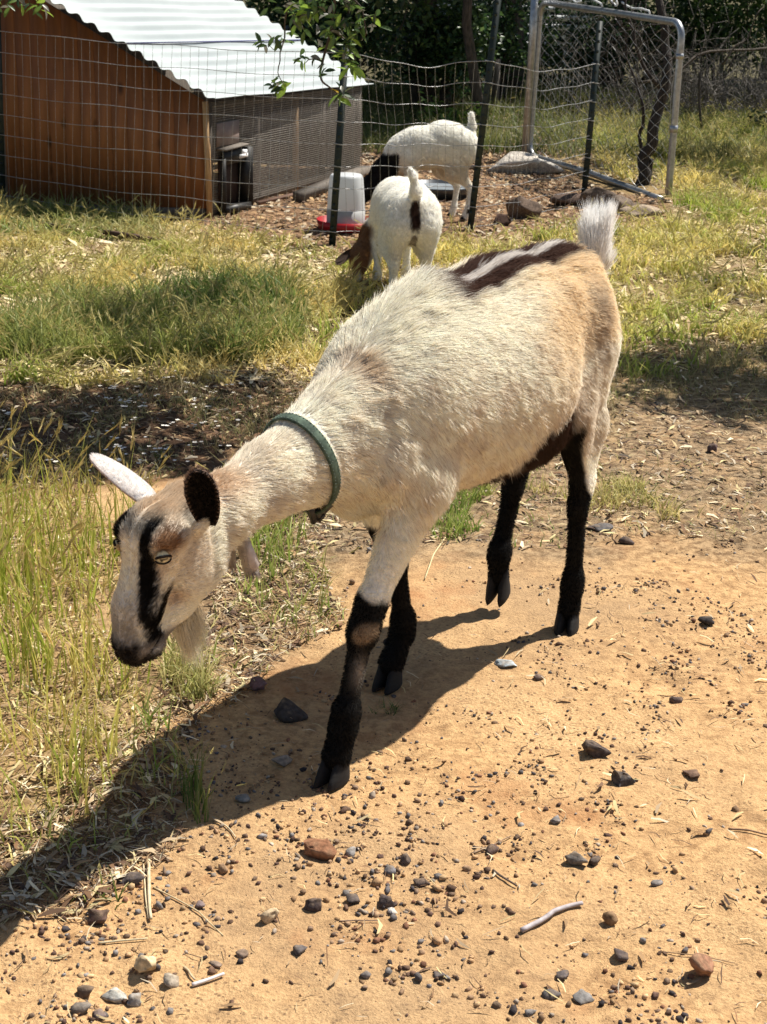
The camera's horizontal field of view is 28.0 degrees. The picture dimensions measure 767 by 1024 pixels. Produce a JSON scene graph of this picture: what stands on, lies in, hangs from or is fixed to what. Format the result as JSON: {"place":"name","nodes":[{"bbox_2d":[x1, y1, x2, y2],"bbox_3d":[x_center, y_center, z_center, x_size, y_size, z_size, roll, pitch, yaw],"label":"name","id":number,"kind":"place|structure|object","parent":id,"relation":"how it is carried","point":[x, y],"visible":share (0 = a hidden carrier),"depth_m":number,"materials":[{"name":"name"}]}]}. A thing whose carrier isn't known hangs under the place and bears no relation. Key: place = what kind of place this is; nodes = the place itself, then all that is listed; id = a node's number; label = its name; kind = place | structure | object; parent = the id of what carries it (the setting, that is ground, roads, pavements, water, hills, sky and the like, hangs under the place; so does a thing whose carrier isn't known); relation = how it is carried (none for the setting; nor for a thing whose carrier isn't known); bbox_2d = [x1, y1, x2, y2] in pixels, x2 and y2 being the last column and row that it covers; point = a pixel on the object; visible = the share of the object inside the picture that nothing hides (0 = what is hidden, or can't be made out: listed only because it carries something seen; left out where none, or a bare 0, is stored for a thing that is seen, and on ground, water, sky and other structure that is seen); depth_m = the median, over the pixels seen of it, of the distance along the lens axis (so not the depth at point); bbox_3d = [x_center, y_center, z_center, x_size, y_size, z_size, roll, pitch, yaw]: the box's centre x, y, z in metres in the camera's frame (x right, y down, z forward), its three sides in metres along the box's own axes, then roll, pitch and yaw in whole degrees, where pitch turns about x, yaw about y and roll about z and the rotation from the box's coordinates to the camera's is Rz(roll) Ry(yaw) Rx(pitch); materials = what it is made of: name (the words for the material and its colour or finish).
{"place":"outdoors","nodes":[
{"label":"outdoors","id":0,"kind":"place"},
{"bbox_2d":[130,695,246,823],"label":"grass","id":1,"kind":"structure","parent":0,"point":[198,787],"depth_m":2.56,"materials":[{"name":"plant"}]},
{"bbox_2d":[0,184,385,392],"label":"grass","id":2,"kind":"structure","parent":0,"point":[180,249],"depth_m":6.24,"materials":[{"name":"plant"}]},
{"bbox_2d":[0,0,766,1023],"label":"ground","id":3,"kind":"structure","parent":0,"point":[450,614],"depth_m":2.73,"materials":[{"name":"soil"}]},
{"bbox_2d":[69,1001,91,1013],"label":"stone","id":4,"kind":"object","parent":3,"relation":"on","point":[80,1007],"visible":1,"depth_m":2.06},
{"bbox_2d":[77,985,93,998],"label":"stone","id":5,"kind":"object","parent":3,"relation":"on","point":[84,991],"visible":1,"depth_m":2.10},
{"bbox_2d":[0,185,172,241],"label":"grass","id":6,"kind":"structure","parent":3,"relation":"on","point":[51,205],"depth_m":7.83,"materials":[{"name":"plant"}]},
{"bbox_2d":[0,392,177,871],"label":"grass","id":7,"kind":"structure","parent":3,"relation":"on","point":[41,575],"depth_m":3.06,"materials":[{"name":"plant"}]},
{"bbox_2d":[88,908,109,924],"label":"stone","id":8,"kind":"object","parent":3,"relation":"on","point":[96,917],"visible":1,"depth_m":2.25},
{"bbox_2d":[84,867,128,908],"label":"grass","id":9,"kind":"structure","parent":3,"relation":"on","point":[117,898],"depth_m":2.31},
{"bbox_2d":[101,987,126,1003],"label":"stone","id":10,"kind":"object","parent":3,"relation":"on","point":[115,995],"visible":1,"depth_m":2.10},
{"bbox_2d":[2,370,252,470],"bbox_3d":[-0.723,-0.292,4.633,0.778,0.041,1.040,12,23,27],"label":"straw","id":11,"kind":"object","parent":3,"relation":"on","point":[118,459],"visible":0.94,"depth_m":4.61,"materials":[{"name":"beige plant"}]},
{"bbox_2d":[117,872,144,885],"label":"stone","id":12,"kind":"object","parent":3,"relation":"on","point":[135,878],"visible":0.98,"depth_m":2.35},
{"bbox_2d":[103,230,161,242],"bbox_3d":[-1.221,-1.338,7.450,0.348,0.022,0.030,13,23,29],"label":"stick","id":13,"kind":"object","parent":3,"relation":"on","point":[115,233],"visible":0.64,"depth_m":7.45,"materials":[{"name":"wood"}]},
{"bbox_2d":[127,992,141,1006],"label":"stone","id":14,"kind":"object","parent":3,"relation":"on","point":[134,1000],"visible":1,"depth_m":2.09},
{"bbox_2d":[134,955,155,972],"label":"stone","id":15,"kind":"object","parent":3,"relation":"on","point":[143,963],"visible":1,"depth_m":2.14,"materials":[{"name":"stone"}]},
{"bbox_2d":[147,858,152,919],"bbox_3d":[-0.357,0.575,2.343,0.007,0.013,0.168,-2,20,-9],"label":"straw","id":16,"kind":"object","parent":3,"relation":"on","point":[149,889],"visible":1,"depth_m":2.33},
{"bbox_2d":[0,376,305,490],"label":"dry straw","id":17,"kind":"object","parent":3,"relation":"on","point":[153,459],"visible":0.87,"depth_m":4.61,"materials":[{"name":"plant"}]},
{"bbox_2d":[0,360,312,489],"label":"grass","id":18,"kind":"structure","parent":3,"relation":"on","point":[246,424],"depth_m":4.68,"materials":[{"name":"plant"}]},
{"bbox_2d":[163,973,178,988],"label":"stone","id":19,"kind":"object","parent":3,"relation":"on","point":[170,980],"visible":1,"depth_m":2.12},
{"bbox_2d":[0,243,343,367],"bbox_3d":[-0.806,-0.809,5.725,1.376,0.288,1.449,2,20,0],"label":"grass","id":20,"kind":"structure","parent":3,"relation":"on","point":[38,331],"depth_m":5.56,"materials":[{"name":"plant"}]},
{"bbox_2d":[0,510,349,935],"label":"dry straw","id":21,"kind":"object","parent":3,"relation":"on","point":[116,845],"visible":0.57,"depth_m":2.63,"materials":[{"name":"plant"}]},
{"bbox_2d":[0,212,351,390],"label":"dry straw","id":22,"kind":"object","parent":3,"relation":"on","point":[252,378],"visible":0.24,"depth_m":6.68,"materials":[{"name":"plant"}]},
{"bbox_2d":[0,465,361,914],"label":"grass","id":23,"kind":"structure","parent":3,"relation":"on","point":[50,821],"depth_m":2.69,"materials":[{"name":"plant"}]},
{"bbox_2d":[0,0,372,217],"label":"chicken coop","id":24,"kind":"structure","parent":3,"relation":"on","point":[142,26],"depth_m":8.18,"materials":[{"name":"brown wood"}]},
{"bbox_2d":[153,886,223,935],"bbox_3d":[-0.289,0.593,2.294,0.168,0.005,0.011,20,27,41],"label":"straw","id":25,"kind":"object","parent":3,"relation":"on","point":[202,915],"visible":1,"depth_m":2.30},
{"bbox_2d":[112,601,269,734],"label":"grass","id":26,"kind":"structure","parent":3,"relation":"on","point":[200,681],"depth_m":2.95,"materials":[{"name":"plant"}]},
{"bbox_2d":[0,0,392,106],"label":"shade tree","id":27,"kind":"object","parent":3,"relation":"on","point":[306,12],"visible":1,"depth_m":5.35,"materials":[{"name":"green plant"}]},
{"bbox_2d":[191,972,224,986],"bbox_3d":[-0.243,0.649,2.134,0.050,0.006,0.006,-11,23,-30],"label":"straw","id":28,"kind":"object","parent":3,"relation":"on","point":[196,983],"visible":1,"depth_m":2.13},
{"bbox_2d":[190,0,323,93],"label":"shrub","id":29,"kind":"object","parent":3,"relation":"on","point":[254,5],"visible":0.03,"depth_m":12.66,"materials":[{"name":"green plant"}]},
{"bbox_2d":[250,676,266,690],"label":"stone","id":30,"kind":"object","parent":3,"relation":"on","point":[259,683],"visible":1,"depth_m":2.98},
{"bbox_2d":[196,453,339,634],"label":"grass","id":31,"kind":"structure","parent":3,"relation":"on","point":[256,537],"depth_m":3.54,"materials":[{"name":"plant"}]},
{"bbox_2d":[260,908,279,923],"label":"stone","id":32,"kind":"object","parent":3,"relation":"on","point":[268,916],"visible":1,"depth_m":2.27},
{"bbox_2d":[255,193,292,204],"bbox_3d":[-0.431,-1.905,9.114,0.035,0.018,1.163,12,22,26],"label":"timber","id":33,"kind":"object","parent":3,"relation":"on","point":[264,201],"visible":0.36,"depth_m":8.75,"materials":[{"name":"brown wood"}]},
{"bbox_2d":[271,755,292,766],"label":"stone","id":34,"kind":"object","parent":3,"relation":"on","point":[283,760],"visible":1,"depth_m":2.72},
{"bbox_2d":[274,697,307,722],"bbox_3d":[-0.174,0.375,2.882,0.064,0.032,0.057,17,24,25],"label":"stone","id":35,"kind":"object","parent":3,"relation":"on","point":[286,709],"visible":1,"depth_m":2.88,"materials":[{"name":"stone"}]},
{"bbox_2d":[293,945,306,955],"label":"stone","id":36,"kind":"object","parent":3,"relation":"on","point":[298,949],"visible":1,"depth_m":2.20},
{"bbox_2d":[0,0,602,245],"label":"wire fence","id":37,"kind":"object","parent":3,"relation":"on","point":[337,166],"visible":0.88,"depth_m":7.78,"materials":[{"name":"grey metal"}]},
{"bbox_2d":[304,898,321,911],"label":"stone","id":38,"kind":"object","parent":3,"relation":"on","point":[313,904],"visible":1,"depth_m":2.29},
{"bbox_2d":[235,275,402,397],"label":"leaf litter","id":39,"kind":"object","parent":3,"relation":"on","point":[281,381],"visible":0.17,"depth_m":5.24,"materials":[{"name":"plant"}]},
{"bbox_2d":[304,838,336,860],"bbox_3d":[-0.101,0.537,2.445,0.057,0.031,0.041,9,26,5],"label":"stone","id":40,"kind":"object","parent":3,"relation":"on","point":[320,849],"visible":1,"depth_m":2.43,"materials":[{"name":"stone"}]},
{"bbox_2d":[244,0,399,82],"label":"shrub","id":41,"kind":"object","parent":3,"relation":"on","point":[373,54],"visible":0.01,"depth_m":14.93,"materials":[{"name":"green plant"}]},
{"bbox_2d":[293,165,370,200],"bbox_3d":[-0.299,-2.008,9.353,0.070,0.050,1.281,7,21,15],"label":"timber","id":42,"kind":"object","parent":3,"relation":"on","point":[306,193],"visible":0.64,"depth_m":9.00,"materials":[{"name":"brown wood"}]},
{"bbox_2d":[6,142,671,259],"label":"leaf litter","id":43,"kind":"object","parent":3,"relation":"on","point":[478,219],"visible":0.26,"depth_m":8.64,"materials":[{"name":"plant"}]},
{"bbox_2d":[244,0,436,112],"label":"tree","id":44,"kind":"object","parent":3,"relation":"on","point":[415,93],"visible":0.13,"depth_m":13.65,"materials":[{"name":"brown plant"}]},
{"bbox_2d":[316,172,368,232],"bbox_3d":[-0.192,-1.591,7.889,0.304,0.284,0.304,2,20,0],"label":"poultry feeder","id":45,"kind":"object","parent":3,"relation":"on","point":[350,199],"visible":0.69,"depth_m":7.81,"materials":[{"name":"white plastic"}]},
{"bbox_2d":[346,893,359,902],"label":"stone","id":46,"kind":"object","parent":3,"relation":"on","point":[352,898],"visible":1,"depth_m":2.32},
{"bbox_2d":[89,196,624,792],"bbox_3d":[0.014,-0.017,2.804,0.367,0.812,1.420,15,24,33],"label":"goat","id":47,"kind":"object","parent":3,"relation":"on","point":[427,394],"visible":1,"depth_m":2.62},
{"bbox_2d":[269,0,461,93],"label":"shrub","id":48,"kind":"object","parent":3,"relation":"on","point":[387,17],"visible":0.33,"depth_m":12.67,"materials":[{"name":"green plant"}]},
{"bbox_2d":[0,547,766,1023],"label":"pebbles","id":49,"kind":"object","parent":3,"relation":"on","point":[446,907],"visible":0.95,"depth_m":2.51,"materials":[{"name":"stone"}]},
{"bbox_2d":[379,894,395,907],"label":"stone","id":50,"kind":"object","parent":3,"relation":"on","point":[386,901],"visible":1,"depth_m":2.31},
{"bbox_2d":[335,167,442,289],"bbox_3d":[0.059,-1.190,6.408,0.347,0.570,0.680,-8,22,-24],"label":"goat","id":51,"kind":"object","parent":3,"relation":"on","point":[405,214],"visible":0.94,"depth_m":6.15},
{"bbox_2d":[363,112,477,220],"bbox_3d":[0.175,-1.861,8.261,0.679,0.569,0.221,-3,20,-11],"label":"goat","id":52,"kind":"object","parent":3,"relation":"on","point":[433,157],"visible":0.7,"depth_m":8.18},
{"bbox_2d":[413,877,427,886],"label":"stone","id":53,"kind":"object","parent":3,"relation":"on","point":[420,882],"visible":1,"depth_m":2.37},
{"bbox_2d":[370,0,511,111],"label":"shrub","id":54,"kind":"object","parent":3,"relation":"on","point":[448,73],"visible":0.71,"depth_m":13.33,"materials":[{"name":"green plant"}]},
{"bbox_2d":[418,179,466,198],"bbox_3d":[0.325,-1.925,9.166,0.424,0.062,0.424,2,20,0],"label":"water pan","id":55,"kind":"object","parent":3,"relation":"on","point":[436,184],"visible":0.38,"depth_m":9.09,"materials":[{"name":"grey metal"}]},
{"bbox_2d":[417,91,488,125],"bbox_3d":[0.539,-3.188,12.324,0.548,0.368,0.415,10,22,22],"label":"weed","id":56,"kind":"object","parent":3,"relation":"on","point":[437,112],"visible":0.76,"depth_m":12.32,"materials":[{"name":"green plant"}]},
{"bbox_2d":[361,0,563,88],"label":"shrub","id":57,"kind":"object","parent":3,"relation":"on","point":[400,11],"visible":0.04,"depth_m":15.65,"materials":[{"name":"green plant"}]},
{"bbox_2d":[462,0,486,122],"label":"tree","id":58,"kind":"object","parent":3,"relation":"on","point":[470,52],"visible":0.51,"depth_m":12.57,"materials":[{"name":"brown plant"}]},
{"bbox_2d":[405,0,545,102],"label":"shrub","id":59,"kind":"object","parent":3,"relation":"on","point":[505,27],"visible":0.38,"depth_m":14.50,"materials":[{"name":"green plant"}]},
{"bbox_2d":[191,91,763,170],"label":"leaf litter","id":60,"kind":"object","parent":3,"relation":"on","point":[368,154],"visible":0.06,"depth_m":11.19,"materials":[{"name":"plant"}]},
{"bbox_2d":[485,844,498,854],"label":"stone","id":61,"kind":"object","parent":3,"relation":"on","point":[491,849],"visible":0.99,"depth_m":2.46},
{"bbox_2d":[492,59,500,111],"bbox_3d":[1.027,-3.862,14.015,0.057,0.519,0.056,-7,22,-21],"label":"post","id":62,"kind":"object","parent":3,"relation":"on","point":[496,74],"visible":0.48,"depth_m":13.97,"materials":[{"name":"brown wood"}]},
{"bbox_2d":[493,214,511,225],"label":"rock","id":63,"kind":"object","parent":3,"relation":"on","point":[504,219],"visible":0.93,"depth_m":8.23,"materials":[{"name":"stone"}]},
{"bbox_2d":[494,659,516,666],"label":"stone","id":64,"kind":"object","parent":3,"relation":"on","point":[503,663],"visible":1,"depth_m":3.10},
{"bbox_2d":[485,151,539,173],"bbox_3d":[0.857,-2.302,10.209,0.369,0.171,0.184,7,21,14],"label":"boulder","id":65,"kind":"object","parent":3,"relation":"on","point":[519,159],"visible":0.77,"depth_m":10.16,"materials":[{"name":"stone"}]},
{"bbox_2d":[503,0,523,97],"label":"tree","id":66,"kind":"object","parent":3,"relation":"on","point":[516,72],"visible":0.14,"depth_m":15.47,"materials":[{"name":"brown plant"}]},
{"bbox_2d":[437,0,607,64],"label":"shrub","id":67,"kind":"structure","parent":3,"relation":"on","point":[551,10],"depth_m":20.47,"materials":[{"name":"plant"}]},
{"bbox_2d":[506,196,541,219],"bbox_3d":[0.772,-1.653,8.438,0.201,0.160,0.115,2,20,0],"label":"rock","id":68,"kind":"object","parent":3,"relation":"on","point":[525,207],"visible":0.81,"depth_m":8.42,"materials":[{"name":"stone"}]},
{"bbox_2d":[286,87,766,379],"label":"grass","id":69,"kind":"structure","parent":3,"relation":"on","point":[716,205],"depth_m":7.45,"materials":[{"name":"plant"}]},
{"bbox_2d":[521,0,537,152],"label":"pipe post","id":70,"kind":"object","parent":3,"relation":"on","point":[532,41],"visible":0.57,"depth_m":10.62,"materials":[{"name":"metal"}]},
{"bbox_2d":[298,330,766,547],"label":"grass","id":71,"kind":"structure","parent":3,"relation":"on","point":[686,387],"depth_m":4.21,"materials":[{"name":"plant"}]},
{"bbox_2d":[307,329,766,550],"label":"dry straw","id":72,"kind":"object","parent":3,"relation":"on","point":[739,515],"visible":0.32,"depth_m":4.34,"materials":[{"name":"plant"}]},
{"bbox_2d":[532,158,563,173],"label":"boulder","id":73,"kind":"object","parent":3,"relation":"on","point":[552,169],"visible":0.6,"depth_m":10.19,"materials":[{"name":"stone"}]},
{"bbox_2d":[501,0,597,90],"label":"shrub","id":74,"kind":"object","parent":3,"relation":"on","point":[548,37],"visible":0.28,"depth_m":16.62,"materials":[{"name":"green plant"}]},
{"bbox_2d":[520,901,582,932],"bbox_3d":[0.250,0.601,2.291,0.121,0.011,0.014,-13,24,-34],"label":"stick","id":75,"kind":"object","parent":3,"relation":"on","point":[542,919],"visible":1,"depth_m":2.28,"materials":[{"name":"wood"}]},
{"bbox_2d":[542,989,560,999],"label":"stone","id":76,"kind":"object","parent":3,"relation":"on","point":[546,995],"visible":1,"depth_m":2.12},
{"bbox_2d":[341,116,766,372],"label":"dry straw","id":77,"kind":"object","parent":3,"relation":"on","point":[701,280],"visible":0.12,"depth_m":6.97,"materials":[{"name":"plant"}]},
{"bbox_2d":[355,73,766,163],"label":"grass","id":78,"kind":"structure","parent":3,"relation":"on","point":[374,117],"depth_m":12.59,"materials":[{"name":"plant"}]},
{"bbox_2d":[555,970,568,980],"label":"stone","id":79,"kind":"object","parent":3,"relation":"on","point":[562,974],"visible":1,"depth_m":2.16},
{"bbox_2d":[549,192,580,205],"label":"rock","id":80,"kind":"object","parent":3,"relation":"on","point":[563,198],"visible":0.84,"depth_m":8.87,"materials":[{"name":"stone"}]},
{"bbox_2d":[565,851,587,865],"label":"stone","id":81,"kind":"object","parent":3,"relation":"on","point":[574,858],"visible":1,"depth_m":2.42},
{"bbox_2d":[572,989,594,1004],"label":"stone","id":82,"kind":"object","parent":3,"relation":"on","point":[581,996],"visible":1,"depth_m":2.12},
{"bbox_2d":[582,739,610,758],"bbox_3d":[0.381,0.426,2.771,0.045,0.027,0.045,-8,22,-25],"label":"stone","id":83,"kind":"object","parent":3,"relation":"on","point":[594,749],"visible":1,"depth_m":2.76,"materials":[{"name":"stone"}]},
{"bbox_2d":[579,186,615,208],"bbox_3d":[1.245,-1.796,8.854,0.232,0.166,0.109,6,20,11],"label":"rock","id":84,"kind":"object","parent":3,"relation":"on","point":[596,192],"visible":0.63,"depth_m":8.80,"materials":[{"name":"stone"}]},
{"bbox_2d":[586,523,612,531],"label":"stone","id":85,"kind":"object","parent":3,"relation":"on","point":[599,527],"visible":0.98,"depth_m":3.85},
{"bbox_2d":[529,0,684,199],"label":"chain link gate","id":86,"kind":"structure","parent":3,"relation":"on","point":[677,72],"depth_m":9.59,"materials":[{"name":"metal"}]},
{"bbox_2d":[542,0,674,90],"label":"shrub","id":87,"kind":"object","parent":3,"relation":"on","point":[590,51],"visible":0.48,"depth_m":16.24,"materials":[{"name":"green plant"}]},
{"bbox_2d":[602,911,617,925],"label":"stone","id":88,"kind":"object","parent":3,"relation":"on","point":[610,918],"visible":1,"depth_m":2.28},
{"bbox_2d":[598,0,639,92],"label":"tree","id":89,"kind":"object","parent":3,"relation":"on","point":[633,2],"visible":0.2,"depth_m":16.33,"materials":[{"name":"brown plant"}]},
{"bbox_2d":[614,948,628,961],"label":"stone","id":90,"kind":"object","parent":3,"relation":"on","point":[621,955],"visible":1,"depth_m":2.20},
{"bbox_2d":[610,195,633,213],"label":"rock","id":91,"kind":"object","parent":3,"relation":"on","point":[621,199],"visible":0.52,"depth_m":8.69,"materials":[{"name":"stone"}]},
{"bbox_2d":[611,770,635,786],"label":"stone","id":92,"kind":"object","parent":3,"relation":"on","point":[621,779],"visible":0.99,"depth_m":2.67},
{"bbox_2d":[537,0,727,184],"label":"slim tree","id":93,"kind":"object","parent":3,"relation":"on","point":[651,147],"visible":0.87,"depth_m":9.66,"materials":[{"name":"brown plant"}]},
{"bbox_2d":[619,204,668,216],"bbox_3d":[1.466,-1.699,8.661,0.216,0.072,0.212,19,27,40],"label":"rock","id":94,"kind":"object","parent":3,"relation":"on","point":[649,209],"visible":0.66,"depth_m":8.62,"materials":[{"name":"stone"}]},
{"bbox_2d":[538,0,766,122],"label":"brush shrub","id":95,"kind":"object","parent":3,"relation":"on","point":[692,95],"visible":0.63,"depth_m":13.57,"materials":[{"name":"green plant"}]},
{"bbox_2d":[580,0,731,90],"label":"shrub","id":96,"kind":"object","parent":3,"relation":"on","point":[651,47],"visible":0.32,"depth_m":16.35,"materials":[{"name":"green plant"}]},
{"bbox_2d":[583,18,766,117],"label":"brush shrub","id":97,"kind":"object","parent":3,"relation":"on","point":[727,95],"visible":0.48,"depth_m":13.99,"materials":[{"name":"green plant"}]},
{"bbox_2d":[688,953,713,976],"bbox_3d":[0.450,0.641,2.168,0.040,0.038,0.035,-10,20,-27],"label":"stone","id":98,"kind":"object","parent":3,"relation":"on","point":[701,964],"visible":1,"depth_m":2.16,"materials":[{"name":"stone"}]},
{"bbox_2d":[637,8,766,129],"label":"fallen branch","id":99,"kind":"object","parent":3,"relation":"on","point":[733,49],"visible":0.8,"depth_m":12.62,"materials":[{"name":"wood"}]},
{"bbox_2d":[697,616,714,624],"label":"stone","id":100,"kind":"object","parent":3,"relation":"on","point":[707,620],"visible":1,"depth_m":3.32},
{"bbox_2d":[653,0,766,93],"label":"shrub","id":101,"kind":"object","parent":3,"relation":"on","point":[713,7],"visible":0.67,"depth_m":16.16,"materials":[{"name":"green plant"}]},
{"bbox_2d":[671,0,766,87],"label":"shrub","id":102,"kind":"object","parent":3,"relation":"on","point":[761,21],"visible":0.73,"depth_m":15.87,"materials":[{"name":"green plant"}]},
{"bbox_2d":[682,34,766,111],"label":"brush shrub","id":103,"kind":"object","parent":3,"relation":"on","point":[741,81],"visible":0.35,"depth_m":14.39,"materials":[{"name":"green plant"}]},
{"bbox_2d":[730,107,766,128],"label":"weed","id":104,"kind":"object","parent":3,"relation":"on","point":[761,117],"visible":0.48,"depth_m":12.80,"materials":[{"name":"green plant"}]},
{"bbox_2d":[0,382,766,1023],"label":"gravel","id":105,"kind":"structure","parent":0,"point":[376,882],"depth_m":2.42,"materials":[{"name":"gravel"}]},
{"bbox_2d":[428,482,498,542],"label":"grass","id":106,"kind":"structure","parent":0,"point":[459,528],"depth_m":3.85,"materials":[{"name":"plant"}]},
{"bbox_2d":[526,462,691,520],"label":"grass","id":107,"kind":"structure","parent":0,"point":[624,486],"depth_m":4.06,"materials":[{"name":"plant"}]},
{"bbox_2d":[607,333,766,425],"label":"grass","id":108,"kind":"structure","parent":0,"point":[713,357],"depth_m":5.35,"materials":[{"name":"plant"}]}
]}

